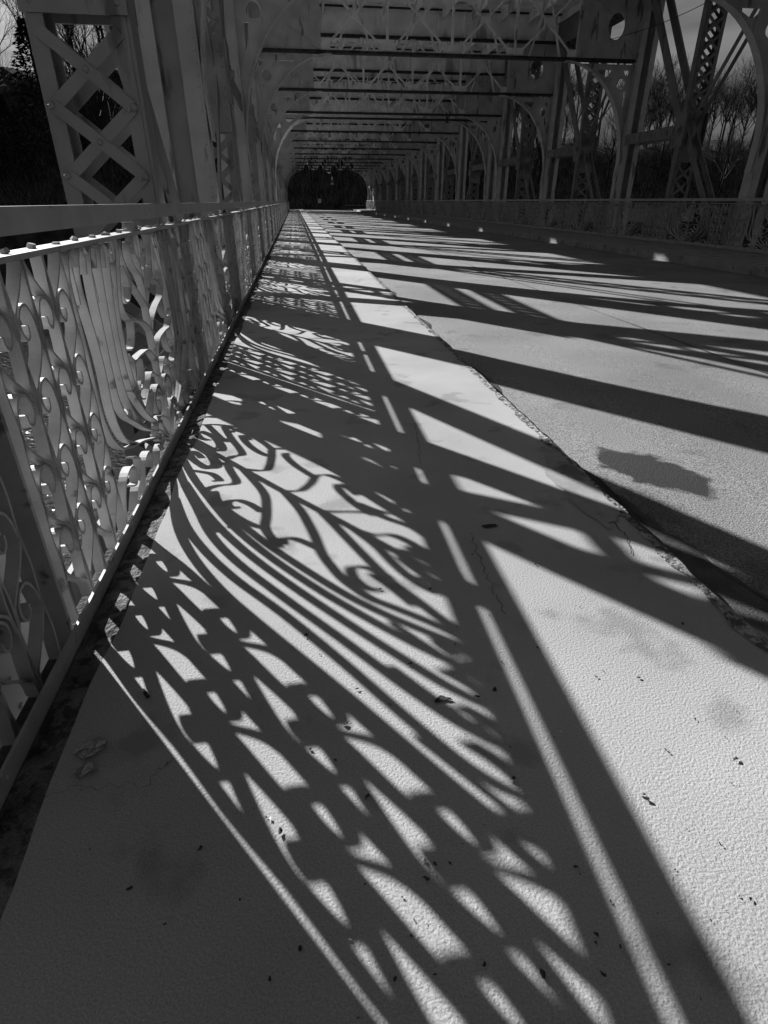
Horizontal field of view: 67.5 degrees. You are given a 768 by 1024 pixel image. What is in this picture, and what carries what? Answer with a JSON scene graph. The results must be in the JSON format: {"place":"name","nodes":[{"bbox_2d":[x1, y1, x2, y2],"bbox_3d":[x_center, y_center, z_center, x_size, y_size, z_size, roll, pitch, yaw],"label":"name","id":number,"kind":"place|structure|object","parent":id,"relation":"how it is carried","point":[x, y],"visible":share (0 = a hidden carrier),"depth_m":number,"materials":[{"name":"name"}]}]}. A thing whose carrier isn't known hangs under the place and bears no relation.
{"place":"outdoors","nodes":[
{"label":"outdoors","id":0,"kind":"place"},
{"bbox_2d":[0,280,163,569],"bbox_3d":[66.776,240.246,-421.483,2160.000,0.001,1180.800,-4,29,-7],"label":"river water","id":1,"kind":"structure","parent":0,"point":[119,460],"depth_m":32.76,"materials":[{"name":"black liquid"}]},
{"bbox_2d":[73,737,106,762],"bbox_3d":[-0.727,0.585,1.425,0.055,0.011,0.072,23,36,36],"label":"leaf","id":2,"kind":"object","parent":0,"point":[88,749],"visible":1,"depth_m":1.42,"materials":[{"name":"plant"}]},
{"bbox_2d":[67,407,179,606],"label":"deck stringer","id":3,"kind":"object","parent":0,"point":[75,592],"depth_m":4.01,"materials":[{"name":"paint"}]},
{"bbox_2d":[0,533,48,748],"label":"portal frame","id":4,"kind":"object","parent":3,"relation":"on","point":[16,697],"visible":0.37,"depth_m":1.83,"materials":[{"name":"paint"}]},
{"bbox_2d":[314,0,580,124],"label":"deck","id":5,"kind":"structure","parent":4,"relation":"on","point":[506,8],"depth_m":23.84,"materials":[{"name":"metal"}]},
{"bbox_2d":[16,0,192,475],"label":"truss panel","id":6,"kind":"object","parent":3,"relation":"on","point":[118,47],"visible":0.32,"depth_m":4.00,"materials":[{"name":"paint"}]},
{"bbox_2d":[134,0,232,321],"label":"portal frame","id":7,"kind":"object","parent":3,"relation":"on","point":[172,35],"visible":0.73,"depth_m":6.87,"materials":[{"name":"paint"}]},
{"bbox_2d":[205,0,242,212],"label":"truss panel","id":8,"kind":"object","parent":3,"relation":"on","point":[223,92],"visible":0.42,"depth_m":9.73,"materials":[{"name":"paint"}]},
{"bbox_2d":[243,5,260,206],"bbox_3d":[-3.984,-11.082,16.000,0.888,9.792,7.463,-4,29,-7],"label":"truss panel","id":9,"kind":"object","parent":3,"relation":"on","point":[253,132],"visible":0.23,"depth_m":16.31,"materials":[{"name":"paint"}]},
{"bbox_2d":[258,60,269,205],"bbox_3d":[-4.977,-14.515,22.347,0.888,9.792,7.463,-4,29,-7],"label":"truss panel","id":10,"kind":"object","parent":3,"relation":"on","point":[265,149],"visible":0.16,"depth_m":22.74,"materials":[{"name":"paint"}]},
{"bbox_2d":[270,149,274,204],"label":"truss panel","id":11,"kind":"object","parent":3,"relation":"on","point":[272,184],"visible":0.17,"depth_m":29.12,"materials":[{"name":"paint"}]},
{"bbox_2d":[287,154,371,213],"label":"portal frame","id":12,"kind":"object","parent":3,"relation":"on","point":[367,181],"visible":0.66,"depth_m":90.78,"materials":[{"name":"paint"}]},
{"bbox_2d":[286,150,377,199],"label":"portal frame","id":13,"kind":"object","parent":3,"relation":"on","point":[372,178],"visible":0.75,"depth_m":84.49,"materials":[{"name":"paint"}]},
{"bbox_2d":[286,145,382,200],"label":"portal frame","id":14,"kind":"object","parent":3,"relation":"on","point":[378,175],"visible":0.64,"depth_m":78.10,"materials":[{"name":"paint"}]},
{"bbox_2d":[285,140,390,199],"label":"portal frame","id":15,"kind":"object","parent":3,"relation":"on","point":[387,178],"visible":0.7,"depth_m":71.71,"materials":[{"name":"paint"}]},
{"bbox_2d":[284,133,400,201],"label":"portal frame","id":16,"kind":"object","parent":3,"relation":"on","point":[395,171],"visible":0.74,"depth_m":65.27,"materials":[{"name":"paint"}]},
{"bbox_2d":[283,124,412,201],"bbox_3d":[-4.038,-34.883,59.993,14.184,9.804,0.378,-4,29,-7],"label":"portal frame","id":17,"kind":"object","parent":3,"relation":"on","point":[407,172],"visible":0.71,"depth_m":58.94,"materials":[{"name":"paint"}]},
{"bbox_2d":[281,114,427,207],"bbox_3d":[-3.045,-31.451,53.646,14.184,9.804,0.378,-4,29,-7],"label":"portal frame","id":18,"kind":"object","parent":3,"relation":"on","point":[421,167],"visible":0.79,"depth_m":52.58,"materials":[{"name":"paint"}]},
{"bbox_2d":[279,99,445,214],"bbox_3d":[-2.051,-28.018,47.299,14.184,9.804,0.378,-4,29,-7],"label":"portal frame","id":19,"kind":"object","parent":3,"relation":"on","point":[437,163],"visible":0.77,"depth_m":46.22,"materials":[{"name":"paint"}]},
{"bbox_2d":[275,80,468,213],"bbox_3d":[-1.058,-24.585,40.952,14.184,9.804,0.378,-4,29,-7],"label":"portal frame","id":20,"kind":"object","parent":3,"relation":"on","point":[459,157],"visible":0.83,"depth_m":39.83,"materials":[{"name":"paint"}]},
{"bbox_2d":[380,163,386,199],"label":"truss panel","id":21,"kind":"object","parent":3,"relation":"on","point":[383,184],"visible":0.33,"depth_m":76.81,"materials":[{"name":"paint"}]},
{"bbox_2d":[270,71,500,218],"bbox_3d":[-0.064,-21.152,34.605,14.184,9.804,0.378,-4,29,-7],"label":"portal frame","id":22,"kind":"object","parent":3,"relation":"on","point":[489,168],"visible":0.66,"depth_m":33.52,"materials":[{"name":"paint"}]},
{"bbox_2d":[387,162,394,199],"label":"truss panel","id":23,"kind":"object","parent":3,"relation":"on","point":[391,183],"visible":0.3,"depth_m":70.48,"materials":[{"name":"paint"}]},
{"bbox_2d":[269,46,514,222],"bbox_3d":[0.247,-20.077,32.618,14.184,9.804,0.378,-4,29,-7],"label":"portal frame","id":24,"kind":"object","parent":3,"relation":"on","point":[479,106],"visible":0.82,"depth_m":31.32,"materials":[{"name":"paint"}]},
{"bbox_2d":[396,155,405,208],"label":"truss panel","id":25,"kind":"object","parent":3,"relation":"on","point":[401,181],"visible":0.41,"depth_m":64.16,"materials":[{"name":"paint"}]},
{"bbox_2d":[409,134,419,211],"bbox_3d":[3.165,-33.594,57.622,0.888,9.792,7.463,-4,29,-7],"label":"truss panel","id":26,"kind":"object","parent":3,"relation":"on","point":[414,180],"visible":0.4,"depth_m":57.79,"materials":[{"name":"paint"}]},
{"bbox_2d":[260,4,571,227],"bbox_3d":[1.237,-16.656,26.292,14.184,9.804,0.378,-4,29,-7],"label":"portal frame","id":27,"kind":"object","parent":3,"relation":"on","point":[550,82],"visible":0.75,"depth_m":24.87,"materials":[{"name":"paint"}]},
{"bbox_2d":[424,124,434,209],"bbox_3d":[4.159,-30.162,51.275,0.888,9.792,7.463,-4,29,-7],"label":"truss panel","id":28,"kind":"object","parent":3,"relation":"on","point":[430,180],"visible":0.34,"depth_m":51.43,"materials":[{"name":"paint"}]},
{"bbox_2d":[441,111,455,215],"bbox_3d":[5.152,-26.729,44.928,0.888,9.792,7.463,-4,29,-7],"label":"truss panel","id":29,"kind":"object","parent":3,"relation":"on","point":[449,174],"visible":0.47,"depth_m":45.04,"materials":[{"name":"paint"}]},
{"bbox_2d":[247,0,665,234],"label":"portal frame","id":30,"kind":"object","parent":3,"relation":"on","point":[296,29],"visible":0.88,"depth_m":19.07,"materials":[{"name":"paint"}]},
{"bbox_2d":[463,122,485,217],"bbox_3d":[6.146,-23.296,38.581,0.888,9.792,7.463,-4,29,-7],"label":"truss panel","id":31,"kind":"object","parent":3,"relation":"on","point":[476,166],"visible":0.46,"depth_m":38.62,"materials":[{"name":"paint"}]},
{"bbox_2d":[207,0,767,248],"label":"portal frame","id":32,"kind":"object","parent":3,"relation":"on","point":[244,62],"visible":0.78,"depth_m":13.39,"materials":[{"name":"paint"}]},
{"bbox_2d":[499,60,547,224],"bbox_3d":[7.439,-18.827,30.318,0.888,9.792,7.463,-4,29,-7],"label":"truss panel","id":33,"kind":"object","parent":3,"relation":"on","point":[522,161],"visible":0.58,"depth_m":30.26,"materials":[{"name":"paint"}]},
{"bbox_2d":[547,2,625,230],"bbox_3d":[8.432,-15.394,23.971,0.888,9.792,7.463,-4,29,-7],"label":"truss panel","id":34,"kind":"object","parent":3,"relation":"on","point":[582,150],"visible":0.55,"depth_m":23.95,"materials":[{"name":"paint"}]},
{"bbox_2d":[624,0,757,244],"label":"truss panel","id":35,"kind":"object","parent":3,"relation":"on","point":[685,134],"visible":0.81,"depth_m":17.57,"materials":[{"name":"paint"}]},
{"bbox_2d":[0,209,767,1023],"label":"sidewalk","id":36,"kind":"structure","parent":0,"point":[334,493],"depth_m":1.44,"materials":[{"name":"concrete"}]},
{"bbox_2d":[71,762,96,778],"bbox_3d":[-0.711,0.615,1.368,0.039,0.012,0.052,23,36,36],"label":"leaf","id":37,"kind":"object","parent":36,"relation":"on","point":[83,770],"visible":1,"depth_m":1.37,"materials":[{"name":"plant"}]},
{"bbox_2d":[0,215,287,919],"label":"pavement crumbled rim","id":38,"kind":"object","parent":36,"relation":"on","point":[20,811],"visible":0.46,"depth_m":1.73,"materials":[{"name":"concrete"}]},
{"bbox_2d":[0,406,89,812],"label":"railing bay","id":39,"kind":"object","parent":38,"relation":"attached to","point":[43,610],"visible":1,"depth_m":1.61,"materials":[{"name":"paint"}]},
{"bbox_2d":[0,203,217,627],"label":"railing bay","id":40,"kind":"object","parent":38,"relation":"attached to","point":[164,255],"visible":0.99,"depth_m":2.25,"materials":[{"name":"paint"}]},
{"bbox_2d":[188,202,246,358],"bbox_3d":[-1.771,-2.689,6.371,0.133,1.304,3.638,-4,29,-7],"label":"railing bay","id":41,"kind":"object","parent":38,"relation":"attached to","point":[222,298],"visible":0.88,"depth_m":5.94,"materials":[{"name":"paint"}]},
{"bbox_2d":[233,202,259,297],"bbox_3d":[-2.267,-4.406,9.544,0.133,1.304,3.638,-4,29,-7],"label":"railing bay","id":42,"kind":"object","parent":38,"relation":"attached to","point":[250,272],"visible":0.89,"depth_m":9.38,"materials":[{"name":"paint"}]},
{"bbox_2d":[251,202,267,270],"bbox_3d":[-2.764,-6.122,12.718,0.133,1.304,3.638,-4,29,-7],"label":"railing bay","id":43,"kind":"object","parent":38,"relation":"attached to","point":[261,256],"visible":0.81,"depth_m":12.69,"materials":[{"name":"paint"}]},
{"bbox_2d":[261,202,271,254],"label":"railing bay","id":44,"kind":"object","parent":38,"relation":"attached to","point":[265,221],"visible":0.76,"depth_m":15.94,"materials":[{"name":"paint"}]},
{"bbox_2d":[266,201,275,245],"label":"railing bay","id":45,"kind":"object","parent":38,"relation":"attached to","point":[271,231],"visible":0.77,"depth_m":19.22,"materials":[{"name":"paint"}]},
{"bbox_2d":[271,201,277,238],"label":"railing bay","id":46,"kind":"object","parent":38,"relation":"attached to","point":[274,221],"visible":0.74,"depth_m":22.55,"materials":[{"name":"paint"}]},
{"bbox_2d":[274,201,279,232],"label":"railing bay","id":47,"kind":"object","parent":38,"relation":"attached to","point":[276,217],"visible":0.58,"depth_m":25.84,"materials":[{"name":"paint"}]},
{"bbox_2d":[313,219,767,651],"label":"kerb worn edge","id":48,"kind":"object","parent":36,"relation":"on","point":[735,621],"visible":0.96,"depth_m":2.33,"materials":[{"name":"concrete"}]},
{"bbox_2d":[540,447,619,528],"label":"kerb repair","id":49,"kind":"structure","parent":36,"relation":"on","point":[581,490],"depth_m":2.72,"materials":[{"name":"concrete"}]},
{"bbox_2d":[0,67,767,281],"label":"hillside","id":50,"kind":"structure","parent":0,"point":[14,242],"depth_m":106.23,"materials":[{"name":"black plant"}]},
{"bbox_2d":[0,47,15,156],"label":"bare tree","id":51,"kind":"object","parent":50,"relation":"on","point":[2,62],"visible":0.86,"depth_m":97.76,"materials":[{"name":"grey plant"}]},
{"bbox_2d":[0,3,20,118],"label":"bare tree","id":52,"kind":"object","parent":50,"relation":"on","point":[6,32],"visible":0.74,"depth_m":99.28,"materials":[{"name":"grey plant"}]},
{"bbox_2d":[0,0,33,69],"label":"bare tree","id":53,"kind":"object","parent":50,"relation":"on","point":[16,6],"visible":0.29,"depth_m":106.95,"materials":[{"name":"grey plant"}]},
{"bbox_2d":[8,16,88,171],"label":"evergreen tree","id":54,"kind":"object","parent":50,"relation":"on","point":[20,28],"visible":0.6,"depth_m":94.80,"materials":[{"name":"black plant"}]},
{"bbox_2d":[9,3,96,118],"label":"bare tree","id":55,"kind":"object","parent":50,"relation":"on","point":[70,39],"visible":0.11,"depth_m":101.64,"materials":[{"name":"grey plant"}]},
{"bbox_2d":[28,24,103,145],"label":"bare tree","id":56,"kind":"object","parent":50,"relation":"on","point":[80,110],"visible":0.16,"depth_m":95.81,"materials":[{"name":"grey plant"}]},
{"bbox_2d":[64,25,100,100],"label":"bare tree","id":57,"kind":"object","parent":50,"relation":"on","point":[84,44],"visible":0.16,"depth_m":101.86,"materials":[{"name":"grey plant"}]},
{"bbox_2d":[58,24,119,162],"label":"bare tree","id":58,"kind":"object","parent":50,"relation":"on","point":[95,107],"visible":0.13,"depth_m":97.18,"materials":[{"name":"grey plant"}]},
{"bbox_2d":[71,40,122,119],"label":"bare tree","id":59,"kind":"object","parent":50,"relation":"on","point":[117,83],"visible":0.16,"depth_m":100.65,"materials":[{"name":"grey plant"}]},
{"bbox_2d":[86,98,133,182],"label":"bare tree","id":60,"kind":"object","parent":50,"relation":"on","point":[103,127],"visible":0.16,"depth_m":96.59,"materials":[{"name":"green plant"}]},
{"bbox_2d":[100,107,136,203],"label":"bare tree","id":61,"kind":"object","parent":50,"relation":"on","point":[128,174],"visible":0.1,"depth_m":95.74,"materials":[{"name":"grey plant"}]},
{"bbox_2d":[0,60,752,206],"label":"brush","id":62,"kind":"object","parent":50,"relation":"on","point":[345,190],"visible":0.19,"depth_m":108.39,"materials":[{"name":"plant"}]},
{"bbox_2d":[467,138,484,201],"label":"bare tree","id":63,"kind":"object","parent":50,"relation":"on","point":[480,187],"visible":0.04,"depth_m":105.02,"materials":[{"name":"grey plant"}]},
{"bbox_2d":[513,96,528,151],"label":"bare tree","id":64,"kind":"object","parent":50,"relation":"on","point":[517,106],"visible":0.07,"depth_m":112.76,"materials":[{"name":"grey plant"}]},
{"bbox_2d":[511,104,545,201],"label":"bare tree","id":65,"kind":"object","parent":50,"relation":"on","point":[534,149],"visible":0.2,"depth_m":105.69,"materials":[{"name":"grey plant"}]},
{"bbox_2d":[526,95,577,184],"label":"bare tree","id":66,"kind":"object","parent":50,"relation":"on","point":[539,171],"visible":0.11,"depth_m":108.43,"materials":[{"name":"grey plant"}]},
{"bbox_2d":[544,108,579,144],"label":"bare tree","id":67,"kind":"object","parent":50,"relation":"on","point":[567,127],"visible":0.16,"depth_m":109.86,"materials":[{"name":"grey plant"}]},
{"bbox_2d":[563,76,585,143],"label":"bare tree","id":68,"kind":"object","parent":50,"relation":"on","point":[569,108],"visible":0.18,"depth_m":118.92,"materials":[{"name":"grey plant"}]},
{"bbox_2d":[566,62,603,140],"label":"bare tree","id":69,"kind":"object","parent":50,"relation":"on","point":[578,103],"visible":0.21,"depth_m":117.90,"materials":[{"name":"black plant"}]},
{"bbox_2d":[583,63,631,144],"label":"bare tree","id":70,"kind":"object","parent":50,"relation":"on","point":[619,87],"visible":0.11,"depth_m":116.79,"materials":[{"name":"black plant"}]},
{"bbox_2d":[597,104,622,187],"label":"bare tree","id":71,"kind":"object","parent":50,"relation":"on","point":[613,139],"visible":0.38,"depth_m":108.15,"materials":[{"name":"black plant"}]},
{"bbox_2d":[600,84,668,131],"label":"bare tree","id":72,"kind":"object","parent":50,"relation":"on","point":[651,114],"visible":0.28,"depth_m":108.28,"materials":[{"name":"black plant"}]},
{"bbox_2d":[643,141,672,202],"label":"bare tree","id":73,"kind":"object","parent":50,"relation":"on","point":[661,160],"visible":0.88,"depth_m":108.66,"materials":[{"name":"black plant"}]},
{"bbox_2d":[644,56,680,148],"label":"bare tree","id":74,"kind":"object","parent":50,"relation":"on","point":[660,86],"visible":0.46,"depth_m":114.60,"materials":[{"name":"black plant"}]},
{"bbox_2d":[650,79,683,144],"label":"bare tree","id":75,"kind":"object","parent":50,"relation":"on","point":[660,121],"visible":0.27,"depth_m":120.00,"materials":[{"name":"black plant"}]},
{"bbox_2d":[645,58,690,165],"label":"bare tree","id":76,"kind":"object","parent":50,"relation":"on","point":[656,98],"visible":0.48,"depth_m":112.67,"materials":[{"name":"black plant"}]},
{"bbox_2d":[651,56,699,145],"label":"bare tree","id":77,"kind":"object","parent":50,"relation":"on","point":[664,88],"visible":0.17,"depth_m":120.83,"materials":[{"name":"black plant"}]},
{"bbox_2d":[655,107,716,156],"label":"bare tree","id":78,"kind":"object","parent":50,"relation":"on","point":[704,140],"visible":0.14,"depth_m":109.01,"materials":[{"name":"black plant"}]},
{"bbox_2d":[675,57,731,101],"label":"bare tree","id":79,"kind":"object","parent":50,"relation":"on","point":[700,87],"visible":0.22,"depth_m":114.31,"materials":[{"name":"black plant"}]},
{"bbox_2d":[696,58,735,112],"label":"bare tree","id":80,"kind":"object","parent":50,"relation":"on","point":[715,87],"visible":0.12,"depth_m":120.05,"materials":[{"name":"black plant"}]},
{"bbox_2d":[707,66,736,149],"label":"bare tree","id":81,"kind":"object","parent":50,"relation":"on","point":[714,117],"visible":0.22,"depth_m":130.56,"materials":[{"name":"black plant"}]},
{"bbox_2d":[705,82,738,148],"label":"bare tree","id":82,"kind":"object","parent":50,"relation":"on","point":[715,115],"visible":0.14,"depth_m":135.04,"materials":[{"name":"black plant"}]},
{"bbox_2d":[704,126,750,197],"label":"bare tree","id":83,"kind":"object","parent":50,"relation":"on","point":[735,157],"visible":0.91,"depth_m":110.84,"materials":[{"name":"black plant"}]},
{"bbox_2d":[704,121,752,194],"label":"bare tree","id":84,"kind":"object","parent":50,"relation":"on","point":[733,152],"visible":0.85,"depth_m":111.05,"materials":[{"name":"black plant"}]},
{"bbox_2d":[717,83,742,148],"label":"bare tree","id":85,"kind":"object","parent":50,"relation":"on","point":[724,107],"visible":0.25,"depth_m":128.28,"materials":[{"name":"black plant"}]},
{"bbox_2d":[709,61,754,151],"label":"bare tree","id":86,"kind":"object","parent":50,"relation":"on","point":[738,93],"visible":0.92,"depth_m":117.29,"materials":[{"name":"black plant"}]},
{"bbox_2d":[718,56,756,144],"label":"bare tree","id":87,"kind":"object","parent":50,"relation":"on","point":[733,118],"visible":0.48,"depth_m":121.78,"materials":[{"name":"black plant"}]},
{"bbox_2d":[721,73,756,145],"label":"bare tree","id":88,"kind":"object","parent":50,"relation":"on","point":[736,112],"visible":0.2,"depth_m":129.96,"materials":[{"name":"black plant"}]},
{"bbox_2d":[731,84,756,149],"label":"bare tree","id":89,"kind":"object","parent":50,"relation":"on","point":[744,108],"visible":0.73,"depth_m":120.15,"materials":[{"name":"black plant"}]},
{"bbox_2d":[731,90,756,139],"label":"bare tree","id":90,"kind":"object","parent":50,"relation":"on","point":[745,118],"visible":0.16,"depth_m":134.78,"materials":[{"name":"black plant"}]},
{"bbox_2d":[730,35,767,147],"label":"bare tree","id":91,"kind":"object","parent":50,"relation":"on","point":[748,87],"visible":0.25,"depth_m":119.30,"materials":[{"name":"black plant"}]},
{"bbox_2d":[0,0,767,140],"label":"sky","id":92,"kind":"structure","parent":0,"point":[690,21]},
{"bbox_2d":[348,209,695,221],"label":"quay paving","id":93,"kind":"structure","parent":0,"point":[685,215],"depth_m":103.36,"materials":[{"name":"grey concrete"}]},
{"bbox_2d":[304,210,767,595],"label":"road","id":94,"kind":"structure","parent":0,"point":[669,435],"depth_m":5.63,"materials":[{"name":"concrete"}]},
{"bbox_2d":[308,214,501,394],"bbox_3d":[-3.410,-15.650,31.628,0.174,0.001,73.200,-4,29,-7],"label":"tar joint","id":95,"kind":"object","parent":94,"relation":"on","point":[491,382],"visible":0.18,"depth_m":4.88,"materials":[{"name":"concrete"}]},
{"bbox_2d":[347,220,767,373],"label":"tar seam","id":96,"kind":"object","parent":94,"relation":"on","point":[636,325],"visible":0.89,"depth_m":6.29,"materials":[{"name":"concrete"}]},
{"bbox_2d":[579,466,767,641],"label":"wet gutter","id":97,"kind":"object","parent":94,"relation":"on","point":[748,604],"visible":0.52,"depth_m":2.24,"materials":[{"name":"concrete"}]},
{"bbox_2d":[352,209,767,277],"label":"sidewalk","id":98,"kind":"structure","parent":0,"point":[746,263],"depth_m":17.55,"materials":[{"name":"grey concrete"}]},
{"bbox_2d":[489,200,511,224],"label":"railing bay","id":99,"kind":"object","parent":98,"relation":"on","point":[506,209],"visible":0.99,"depth_m":33.08,"materials":[{"name":"paint"}]},
{"bbox_2d":[508,199,535,227],"bbox_3d":[7.185,-15.594,30.054,0.133,1.304,3.638,-4,29,-7],"label":"railing bay","id":100,"kind":"object","parent":98,"relation":"on","point":[516,207],"visible":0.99,"depth_m":29.86,"materials":[{"name":"paint"}]},
{"bbox_2d":[532,199,566,230],"bbox_3d":[7.682,-13.878,26.881,0.133,1.304,3.638,-4,29,-7],"label":"railing bay","id":101,"kind":"object","parent":98,"relation":"on","point":[560,209],"visible":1,"depth_m":26.64,"materials":[{"name":"paint"}]},
{"bbox_2d":[561,199,606,234],"bbox_3d":[8.179,-12.162,23.707,0.133,1.304,3.638,-4,29,-7],"label":"railing bay","id":102,"kind":"object","parent":98,"relation":"on","point":[575,217],"visible":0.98,"depth_m":23.44,"materials":[{"name":"paint"}]},
{"bbox_2d":[599,199,659,240],"bbox_3d":[8.675,-10.445,20.534,0.133,1.304,3.638,-4,29,-7],"label":"railing bay","id":103,"kind":"object","parent":98,"relation":"on","point":[610,214],"visible":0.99,"depth_m":20.25,"materials":[{"name":"paint"}]},
{"bbox_2d":[649,198,734,247],"bbox_3d":[9.172,-8.729,17.360,0.133,1.304,3.638,-4,29,-7],"label":"railing bay","id":104,"kind":"object","parent":98,"relation":"on","point":[712,227],"visible":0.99,"depth_m":17.02,"materials":[{"name":"paint"}]},
{"bbox_2d":[720,198,767,253],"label":"railing bay","id":105,"kind":"object","parent":98,"relation":"on","point":[739,238],"visible":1,"depth_m":15.08,"materials":[{"name":"paint"}]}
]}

